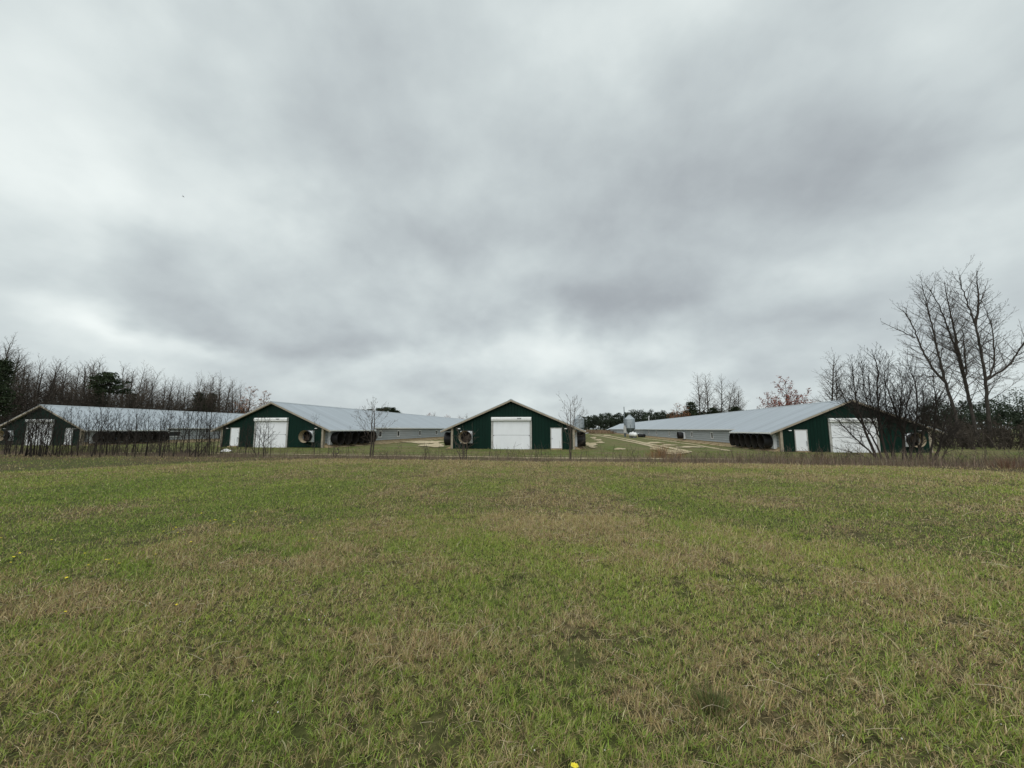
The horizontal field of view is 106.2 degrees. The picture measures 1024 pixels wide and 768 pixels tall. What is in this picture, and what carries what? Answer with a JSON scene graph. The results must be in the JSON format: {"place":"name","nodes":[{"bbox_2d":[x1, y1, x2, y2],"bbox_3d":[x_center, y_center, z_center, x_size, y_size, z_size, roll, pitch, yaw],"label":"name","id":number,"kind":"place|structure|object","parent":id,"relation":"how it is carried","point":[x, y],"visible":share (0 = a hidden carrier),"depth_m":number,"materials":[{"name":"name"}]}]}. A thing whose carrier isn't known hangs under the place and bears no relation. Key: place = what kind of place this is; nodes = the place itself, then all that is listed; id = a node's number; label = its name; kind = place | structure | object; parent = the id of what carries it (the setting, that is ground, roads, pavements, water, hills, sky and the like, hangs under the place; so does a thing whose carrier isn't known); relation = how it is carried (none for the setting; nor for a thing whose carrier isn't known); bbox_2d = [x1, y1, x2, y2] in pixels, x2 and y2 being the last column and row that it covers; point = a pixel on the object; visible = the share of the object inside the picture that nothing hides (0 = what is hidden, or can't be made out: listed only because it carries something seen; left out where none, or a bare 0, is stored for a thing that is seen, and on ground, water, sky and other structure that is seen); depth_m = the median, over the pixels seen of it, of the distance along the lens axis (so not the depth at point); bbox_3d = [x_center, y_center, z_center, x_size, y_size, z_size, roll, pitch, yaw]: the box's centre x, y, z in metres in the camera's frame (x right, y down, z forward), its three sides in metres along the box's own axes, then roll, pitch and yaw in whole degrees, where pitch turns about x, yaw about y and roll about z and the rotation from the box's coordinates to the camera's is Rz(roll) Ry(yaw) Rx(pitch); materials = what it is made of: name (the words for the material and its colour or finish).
{"place":"outdoors","nodes":[
{"label":"outdoors","id":0,"kind":"place"},
{"bbox_2d":[120,452,721,458],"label":"dirt track","id":1,"kind":"structure","parent":0,"point":[456,456],"depth_m":24.47,"materials":[{"name":"soil"}]},
{"bbox_2d":[0,429,1023,767],"bbox_3d":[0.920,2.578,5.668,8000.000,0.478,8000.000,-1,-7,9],"label":"ground","id":2,"kind":"structure","parent":0,"point":[438,737],"depth_m":3.58,"materials":[{"name":"plant"}]},
{"bbox_2d":[0,409,19,456],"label":"sapling","id":3,"kind":"object","parent":2,"relation":"on","point":[9,435],"visible":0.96,"depth_m":23.73,"materials":[{"name":"plant"}]},
{"bbox_2d":[0,408,21,454],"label":"sapling","id":4,"kind":"object","parent":2,"relation":"on","point":[7,420],"visible":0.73,"depth_m":25.84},
{"bbox_2d":[0,358,26,417],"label":"pine tree","id":5,"kind":"object","parent":2,"relation":"on","point":[6,365],"visible":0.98,"depth_m":57.47,"materials":[{"name":"green plant"}]},
{"bbox_2d":[0,333,36,391],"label":"bare tree","id":6,"kind":"object","parent":2,"relation":"on","point":[12,356],"visible":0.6,"depth_m":63.09,"materials":[{"name":"brown plant"}]},
{"bbox_2d":[3,347,37,419],"bbox_3d":[-80.066,1.504,61.273,4.688,15.808,6.774,4,-8,-29],"label":"bare tree","id":7,"kind":"object","parent":2,"relation":"on","point":[17,375],"visible":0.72,"depth_m":62.37,"materials":[{"name":"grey plant"}]},
{"bbox_2d":[6,350,36,413],"bbox_3d":[-83.723,1.488,64.325,5.811,16.555,6.218,-6,-9,41],"label":"bare tree","id":8,"kind":"object","parent":2,"relation":"on","point":[19,390],"visible":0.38,"depth_m":64.98,"materials":[{"name":"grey plant"}]},
{"bbox_2d":[5,370,44,415],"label":"bare tree","id":9,"kind":"object","parent":2,"relation":"on","point":[27,396],"visible":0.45,"depth_m":64.36,"materials":[{"name":"grey plant"}]},
{"bbox_2d":[16,403,46,456],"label":"sapling","id":10,"kind":"object","parent":2,"relation":"on","point":[32,428],"visible":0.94,"depth_m":23.86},
{"bbox_2d":[15,410,47,454],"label":"sapling","id":11,"kind":"object","parent":2,"relation":"on","point":[26,434],"visible":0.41,"depth_m":24.98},
{"bbox_2d":[16,406,49,455],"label":"sapling","id":12,"kind":"object","parent":2,"relation":"on","point":[29,430],"visible":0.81,"depth_m":24.19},
{"bbox_2d":[13,402,56,456],"bbox_3d":[-30.265,2.886,24.403,1.775,3.571,1.785,-5,-8,36],"label":"sapling","id":13,"kind":"object","parent":2,"relation":"on","point":[32,430],"visible":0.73,"depth_m":24.20,"materials":[{"name":"plant"}]},
{"bbox_2d":[25,404,54,455],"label":"sapling","id":14,"kind":"object","parent":2,"relation":"on","point":[41,429],"visible":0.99,"depth_m":23.86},
{"bbox_2d":[21,362,64,407],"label":"bare tree","id":15,"kind":"object","parent":2,"relation":"on","point":[42,384],"visible":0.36,"depth_m":68.72,"materials":[{"name":"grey plant"}]},
{"bbox_2d":[31,412,57,456],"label":"sapling","id":16,"kind":"object","parent":2,"relation":"on","point":[44,436],"visible":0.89,"depth_m":24.01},
{"bbox_2d":[38,404,55,456],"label":"sapling","id":17,"kind":"object","parent":2,"relation":"on","point":[47,428],"visible":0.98,"depth_m":23.96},
{"bbox_2d":[27,364,68,405],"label":"bare tree","id":18,"kind":"object","parent":2,"relation":"on","point":[53,385],"visible":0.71,"depth_m":66.36,"materials":[{"name":"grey plant"}]},
{"bbox_2d":[32,356,71,402],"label":"bare tree","id":19,"kind":"object","parent":2,"relation":"on","point":[52,382],"visible":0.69,"depth_m":68.86,"materials":[{"name":"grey plant"}]},
{"bbox_2d":[35,409,70,455],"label":"sapling","id":20,"kind":"object","parent":2,"relation":"on","point":[53,433],"visible":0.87,"depth_m":24.20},
{"bbox_2d":[35,406,72,455],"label":"sapling","id":21,"kind":"object","parent":2,"relation":"on","point":[53,431],"visible":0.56,"depth_m":25.28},
{"bbox_2d":[38,359,72,404],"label":"bare tree","id":22,"kind":"object","parent":2,"relation":"on","point":[54,384],"visible":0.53,"depth_m":68.46,"materials":[{"name":"brown plant"}]},
{"bbox_2d":[43,363,78,403],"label":"bare tree","id":23,"kind":"object","parent":2,"relation":"on","point":[63,383],"visible":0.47,"depth_m":71.28,"materials":[{"name":"brown plant"}]},
{"bbox_2d":[60,404,78,456],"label":"sapling","id":24,"kind":"object","parent":2,"relation":"on","point":[71,429],"visible":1,"depth_m":23.77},
{"bbox_2d":[58,366,93,405],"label":"bare tree","id":25,"kind":"object","parent":2,"relation":"on","point":[76,386],"visible":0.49,"depth_m":70.76,"materials":[{"name":"brown plant"}]},
{"bbox_2d":[56,362,96,406],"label":"bare tree","id":26,"kind":"object","parent":2,"relation":"on","point":[81,396],"visible":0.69,"depth_m":68.28,"materials":[{"name":"brown plant"}]},
{"bbox_2d":[63,407,91,455],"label":"sapling","id":27,"kind":"object","parent":2,"relation":"on","point":[80,425],"visible":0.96,"depth_m":24.24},
{"bbox_2d":[59,362,106,405],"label":"bare tree","id":28,"kind":"object","parent":2,"relation":"on","point":[84,368],"visible":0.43,"depth_m":74.45,"materials":[{"name":"brown plant"}]},
{"bbox_2d":[81,407,114,456],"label":"sapling","id":29,"kind":"object","parent":2,"relation":"on","point":[96,434],"visible":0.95,"depth_m":24.11,"materials":[{"name":"plant"}]},
{"bbox_2d":[86,388,112,406],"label":"pine tree","id":30,"kind":"object","parent":2,"relation":"on","point":[95,395],"visible":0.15,"depth_m":76.55,"materials":[{"name":"green plant"}]},
{"bbox_2d":[92,401,107,455],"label":"sapling","id":31,"kind":"object","parent":2,"relation":"on","point":[98,430],"visible":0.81,"depth_m":24.39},
{"bbox_2d":[90,401,119,454],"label":"sapling","id":32,"kind":"object","parent":2,"relation":"on","point":[102,450],"visible":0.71,"depth_m":25.43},
{"bbox_2d":[88,364,127,405],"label":"bare tree","id":33,"kind":"object","parent":2,"relation":"on","point":[103,393],"visible":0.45,"depth_m":75.80,"materials":[{"name":"brown plant"}]},
{"bbox_2d":[83,372,134,407],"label":"pine tree","id":34,"kind":"object","parent":2,"relation":"on","point":[109,378],"visible":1,"depth_m":66.28,"materials":[{"name":"green plant"}]},
{"bbox_2d":[98,405,123,455],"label":"sapling","id":35,"kind":"object","parent":2,"relation":"on","point":[106,439],"visible":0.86,"depth_m":24.62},
{"bbox_2d":[107,406,130,454],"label":"sapling","id":36,"kind":"object","parent":2,"relation":"on","point":[115,432],"visible":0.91,"depth_m":25.43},
{"bbox_2d":[0,404,242,445],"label":"poultry house","id":37,"kind":"structure","parent":2,"relation":"on","point":[86,409],"depth_m":50.80,"materials":[{"name":"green metal"}]},
{"bbox_2d":[24,419,54,445],"bbox_3d":[-57.293,5.890,46.503,4.060,3.260,0.322,-1,-7,9],"label":"roller door","id":38,"kind":"structure","parent":37,"relation":"in","point":[26,419],"depth_m":46.56,"materials":[{"name":"white paint"}]},
{"bbox_2d":[111,363,141,408],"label":"bare tree","id":39,"kind":"object","parent":2,"relation":"on","point":[122,379],"visible":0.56,"depth_m":77.86,"materials":[{"name":"brown plant"}]},
{"bbox_2d":[0,383,259,424],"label":"trees","id":40,"kind":"object","parent":2,"relation":"on","point":[56,403],"visible":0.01,"depth_m":70.70,"materials":[{"name":"plant"}]},
{"bbox_2d":[104,369,157,408],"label":"bare tree","id":41,"kind":"object","parent":2,"relation":"on","point":[128,401],"visible":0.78,"depth_m":77.36,"materials":[{"name":"brown plant"}]},
{"bbox_2d":[123,407,146,456],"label":"sapling","id":42,"kind":"object","parent":2,"relation":"on","point":[136,431],"visible":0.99,"depth_m":23.67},
{"bbox_2d":[127,405,143,451],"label":"sapling","id":43,"kind":"object","parent":2,"relation":"on","point":[135,428],"visible":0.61,"depth_m":28.65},
{"bbox_2d":[124,362,152,408],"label":"bare tree","id":44,"kind":"object","parent":2,"relation":"on","point":[139,392],"visible":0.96,"depth_m":77.67,"materials":[{"name":"brown plant"}]},
{"bbox_2d":[137,399,162,455],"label":"sapling","id":45,"kind":"object","parent":2,"relation":"on","point":[148,431],"visible":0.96,"depth_m":24.57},
{"bbox_2d":[135,367,164,404],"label":"bare tree","id":46,"kind":"object","parent":2,"relation":"on","point":[154,388],"visible":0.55,"depth_m":88.43,"materials":[{"name":"brown plant"}]},
{"bbox_2d":[136,377,166,409],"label":"bare tree","id":47,"kind":"object","parent":2,"relation":"on","point":[152,395],"visible":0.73,"depth_m":81.54,"materials":[{"name":"brown plant"}]},
{"bbox_2d":[151,404,174,455],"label":"sapling","id":48,"kind":"object","parent":2,"relation":"on","point":[161,432],"visible":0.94,"depth_m":24.29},
{"bbox_2d":[154,376,180,409],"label":"bare tree","id":49,"kind":"object","parent":2,"relation":"on","point":[168,401],"visible":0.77,"depth_m":85.80,"materials":[{"name":"brown plant"}]},
{"bbox_2d":[167,406,192,456],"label":"sapling","id":50,"kind":"object","parent":2,"relation":"on","point":[181,426],"visible":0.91,"depth_m":24.30,"materials":[{"name":"plant"}]},
{"bbox_2d":[170,383,194,410],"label":"bare tree","id":51,"kind":"object","parent":2,"relation":"on","point":[184,399],"visible":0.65,"depth_m":87.42,"materials":[{"name":"grey plant"}]},
{"bbox_2d":[177,405,212,456],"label":"sapling","id":52,"kind":"object","parent":2,"relation":"on","point":[192,432],"visible":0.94,"depth_m":23.71,"materials":[{"name":"plant"}]},
{"bbox_2d":[185,396,204,456],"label":"sapling","id":53,"kind":"object","parent":2,"relation":"on","point":[197,429],"visible":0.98,"depth_m":23.71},
{"bbox_2d":[189,392,207,410],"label":"pine tree","id":54,"kind":"object","parent":2,"relation":"on","point":[200,399],"visible":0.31,"depth_m":94.18,"materials":[{"name":"green plant"}]},
{"bbox_2d":[185,372,212,411],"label":"bare tree","id":55,"kind":"object","parent":2,"relation":"on","point":[203,400],"visible":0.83,"depth_m":93.28,"materials":[{"name":"brown plant"}]},
{"bbox_2d":[182,408,219,456],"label":"sapling","id":56,"kind":"object","parent":2,"relation":"on","point":[203,435],"visible":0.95,"depth_m":23.86,"materials":[{"name":"plant"}]},
{"bbox_2d":[200,397,221,455],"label":"sapling","id":57,"kind":"object","parent":2,"relation":"on","point":[210,424],"visible":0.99,"depth_m":24.07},
{"bbox_2d":[202,372,223,411],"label":"bare tree","id":58,"kind":"object","parent":2,"relation":"on","point":[207,407],"visible":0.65,"depth_m":97.84,"materials":[{"name":"brown plant"}]},
{"bbox_2d":[201,413,225,454],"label":"sapling","id":59,"kind":"object","parent":2,"relation":"on","point":[214,435],"visible":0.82,"depth_m":26.52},
{"bbox_2d":[206,372,237,412],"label":"bare tree","id":60,"kind":"object","parent":2,"relation":"on","point":[218,402],"visible":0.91,"depth_m":98.07,"materials":[{"name":"brown plant"}]},
{"bbox_2d":[224,376,241,412],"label":"bare tree","id":61,"kind":"object","parent":2,"relation":"on","point":[233,398],"visible":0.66,"depth_m":108.26,"materials":[{"name":"brown plant"}]},
{"bbox_2d":[238,418,253,453],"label":"sapling","id":62,"kind":"object","parent":2,"relation":"on","point":[246,435],"visible":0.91,"depth_m":25.24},
{"bbox_2d":[234,386,262,413],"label":"bare tree","id":63,"kind":"object","parent":2,"relation":"on","point":[244,404],"visible":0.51,"depth_m":100.82,"materials":[{"name":"grey plant"}]},
{"bbox_2d":[240,412,273,454],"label":"sapling","id":64,"kind":"object","parent":2,"relation":"on","point":[255,435],"visible":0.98,"depth_m":25.05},
{"bbox_2d":[211,401,464,447],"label":"poultry house","id":65,"kind":"structure","parent":2,"relation":"on","point":[290,421],"depth_m":43.01,"materials":[{"name":"green metal"}]},
{"bbox_2d":[229,428,239,445],"bbox_3d":[-30.450,5.790,42.213,1.120,2.000,0.135,-1,-7,9],"label":"entry door","id":66,"kind":"structure","parent":65,"relation":"in","point":[234,436],"depth_m":42.23,"materials":[{"name":"white paint"}]},
{"bbox_2d":[253,418,288,447],"bbox_3d":[-26.097,5.273,41.500,4.060,3.260,0.322,-1,-7,9],"label":"roller door","id":67,"kind":"structure","parent":65,"relation":"in","point":[281,425],"depth_m":41.53,"materials":[{"name":"white paint"}]},
{"bbox_2d":[350,398,398,455],"bbox_3d":[-8.488,2.770,23.878,2.568,4.117,2.340,-1,-7,9],"label":"bare tree","id":68,"kind":"object","parent":2,"relation":"on","point":[372,404],"visible":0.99,"depth_m":23.81,"materials":[{"name":"brown plant"}]},
{"bbox_2d":[444,426,477,458],"bbox_3d":[-2.812,3.319,22.017,1.805,2.237,1.291,-1,-7,9],"label":"bare shrub","id":69,"kind":"object","parent":2,"relation":"on","point":[462,443],"visible":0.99,"depth_m":21.77,"materials":[{"name":"brown plant"}]},
{"bbox_2d":[0,445,1021,463],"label":"lawn grass","id":70,"kind":"structure","parent":2,"relation":"on","point":[292,451],"depth_m":31.94,"materials":[{"name":"plant"}]},
{"bbox_2d":[0,434,1023,465],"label":"brambles","id":71,"kind":"object","parent":2,"relation":"on","point":[153,448],"visible":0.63,"depth_m":24.25,"materials":[{"name":"plant"}]},
{"bbox_2d":[0,446,1023,467],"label":"dry weeds","id":72,"kind":"object","parent":2,"relation":"on","point":[891,462],"visible":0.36,"depth_m":19.82,"materials":[{"name":"plant"}]},
{"bbox_2d":[440,399,585,449],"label":"poultry house","id":73,"kind":"structure","parent":2,"relation":"on","point":[510,423],"depth_m":38.14,"materials":[{"name":"green metal"}]},
{"bbox_2d":[491,417,531,448],"bbox_3d":[-0.080,4.893,37.991,4.060,3.260,0.322,-1,-7,9],"label":"roller door","id":74,"kind":"structure","parent":73,"relation":"in","point":[505,431],"depth_m":38.07,"materials":[{"name":"white paint"}]},
{"bbox_2d":[550,428,561,448],"bbox_3d":[4.304,5.253,37.372,1.120,2.000,0.107,-1,-7,9],"label":"entry door","id":75,"kind":"structure","parent":73,"relation":"in","point":[555,433],"depth_m":37.38,"materials":[{"name":"white paint"}]},
{"bbox_2d":[558,396,596,457],"bbox_3d":[3.777,2.545,22.829,1.951,4.342,2.595,4,-8,-32],"label":"bare tree","id":76,"kind":"object","parent":2,"relation":"on","point":[570,436],"visible":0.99,"depth_m":22.77,"materials":[{"name":"brown plant"}]},
{"bbox_2d":[573,415,585,433],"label":"feed bin","id":77,"kind":"object","parent":2,"relation":"on","point":[579,424],"visible":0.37,"depth_m":106.38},
{"bbox_2d":[625,415,638,435],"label":"feed bin","id":78,"kind":"object","parent":2,"relation":"on","point":[630,422],"visible":0.69,"depth_m":103.13,"materials":[{"name":"metal"}]},
{"bbox_2d":[582,408,742,430],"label":"pine wood","id":79,"kind":"object","parent":2,"relation":"on","point":[607,420],"visible":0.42,"depth_m":322.18,"materials":[{"name":"plant"}]},
{"bbox_2d":[652,441,672,457],"bbox_3d":[9.142,3.978,23.702,1.862,1.182,1.815,-1,-7,9],"label":"grass tuft","id":80,"kind":"object","parent":2,"relation":"on","point":[659,452],"visible":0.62,"depth_m":23.39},
{"bbox_2d":[685,401,701,415],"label":"pine tree","id":81,"kind":"object","parent":2,"relation":"on","point":[691,406],"visible":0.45,"depth_m":125.97,"materials":[{"name":"green plant"}]},
{"bbox_2d":[684,372,716,414],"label":"bare tree","id":82,"kind":"object","parent":2,"relation":"on","point":[699,399],"visible":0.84,"depth_m":128.45,"materials":[{"name":"brown plant"}]},
{"bbox_2d":[695,371,723,413],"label":"bare tree","id":83,"kind":"object","parent":2,"relation":"on","point":[710,394],"visible":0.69,"depth_m":131.89,"materials":[{"name":"brown plant"}]},
{"bbox_2d":[681,676,746,734],"bbox_3d":[1.218,1.935,2.348,0.356,0.135,0.418,-3,-7,26],"label":"grass tuft","id":84,"kind":"object","parent":2,"relation":"on","point":[706,700],"visible":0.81,"depth_m":2.33,"materials":[{"name":"plant"}]},
{"bbox_2d":[708,373,736,412],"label":"bare tree","id":85,"kind":"object","parent":2,"relation":"on","point":[721,389],"visible":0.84,"depth_m":127.61,"materials":[{"name":"grey plant"}]},
{"bbox_2d":[723,384,744,411],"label":"bare tree","id":86,"kind":"object","parent":2,"relation":"on","point":[734,398],"visible":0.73,"depth_m":126.71,"materials":[{"name":"grey plant"}]},
{"bbox_2d":[607,399,940,452],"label":"poultry house","id":87,"kind":"structure","parent":2,"relation":"on","point":[800,426],"depth_m":38.65,"materials":[{"name":"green metal"}]},
{"bbox_2d":[794,430,808,450],"bbox_3d":[27.195,5.288,36.123,1.120,2.000,0.135,-1,-7,9],"label":"entry door","id":88,"kind":"structure","parent":87,"relation":"in","point":[800,436],"depth_m":36.15,"materials":[{"name":"white paint"}]},
{"bbox_2d":[828,418,880,452],"bbox_3d":[31.549,4.772,35.413,4.060,3.260,0.313,-1,-7,9],"label":"roller door","id":89,"kind":"structure","parent":87,"relation":"in","point":[833,439],"depth_m":35.55,"materials":[{"name":"white paint"}]},
{"bbox_2d":[757,376,813,408],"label":"leafy tree","id":90,"kind":"object","parent":2,"relation":"on","point":[788,399],"visible":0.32,"depth_m":77.89,"materials":[{"name":"brown plant"}]},
{"bbox_2d":[810,348,855,401],"bbox_3d":[51.510,1.681,61.731,5.951,15.885,6.368,3,-7,-25],"label":"bare tree","id":91,"kind":"object","parent":2,"relation":"on","point":[832,391],"visible":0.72,"depth_m":61.98,"materials":[{"name":"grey plant"}]},
{"bbox_2d":[821,355,891,459],"bbox_3d":[19.697,1.399,22.243,3.089,6.381,2.498,3,-7,-24],"label":"bare shrub","id":92,"kind":"object","parent":2,"relation":"on","point":[858,412],"visible":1,"depth_m":22.16,"materials":[{"name":"plant"}]},
{"bbox_2d":[842,342,930,458],"bbox_3d":[22.142,1.019,23.141,3.806,7.300,2.880,-4,-8,28],"label":"bare shrub","id":93,"kind":"object","parent":2,"relation":"on","point":[878,413],"visible":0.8,"depth_m":22.94,"materials":[{"name":"plant"}]},
{"bbox_2d":[871,349,963,460],"bbox_3d":[23.555,1.163,22.315,4.702,6.844,2.771,-1,-7,9],"label":"bare shrub","id":94,"kind":"object","parent":2,"relation":"on","point":[901,420],"visible":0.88,"depth_m":22.19,"materials":[{"name":"plant"}]},
{"bbox_2d":[880,270,971,443],"bbox_3d":[50.435,-3.246,46.766,9.749,21.935,6.574,-1,-7,9],"label":"bare tree","id":95,"kind":"object","parent":2,"relation":"on","point":[940,367],"visible":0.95,"depth_m":46.87,"materials":[{"name":"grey plant"}]},
{"bbox_2d":[896,366,979,458],"bbox_3d":[24.891,1.826,22.462,4.767,5.676,2.616,3,-7,-21],"label":"bare shrub","id":96,"kind":"object","parent":2,"relation":"on","point":[945,436],"visible":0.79,"depth_m":22.32,"materials":[{"name":"plant"}]},
{"bbox_2d":[915,272,1007,446],"bbox_3d":[53.981,-3.148,46.285,6.547,21.632,6.777,6,-9,-41],"label":"bare tree","id":97,"kind":"object","parent":2,"relation":"on","point":[966,385],"visible":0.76,"depth_m":46.39,"materials":[{"name":"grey plant"}]},
{"bbox_2d":[913,412,1023,449],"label":"undergrowth","id":98,"kind":"object","parent":2,"relation":"on","point":[996,434],"visible":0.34,"depth_m":42.36,"materials":[{"name":"plant"}]},
{"bbox_2d":[919,387,1023,437],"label":"pine wood","id":99,"kind":"object","parent":2,"relation":"on","point":[1016,415],"visible":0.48,"depth_m":108.18,"materials":[{"name":"plant"}]},
{"bbox_2d":[934,255,1023,447],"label":"bare tree","id":100,"kind":"object","parent":2,"relation":"on","point":[983,363],"visible":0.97,"depth_m":44.28,"materials":[{"name":"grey plant"}]},
{"bbox_2d":[974,456,1023,469],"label":"grass tuft","id":101,"kind":"object","parent":2,"relation":"on","point":[1005,464],"visible":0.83,"depth_m":16.76,"materials":[{"name":"plant"}]},
{"bbox_2d":[0,0,1023,428],"label":"sky","id":102,"kind":"structure","parent":0,"point":[439,208],"materials":[{"name":"grey"}]},
{"bbox_2d":[575,429,615,433],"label":"dry grass","id":103,"kind":"structure","parent":0,"point":[600,431],"depth_m":176.36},
{"bbox_2d":[598,434,691,451],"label":"dirt track","id":104,"kind":"structure","parent":0,"point":[655,444],"depth_m":47.14,"materials":[{"name":"soil"}]},
{"bbox_2d":[643,438,729,450],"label":"dirt track","id":105,"kind":"structure","parent":0,"point":[691,444],"depth_m":52.19,"materials":[{"name":"soil"}]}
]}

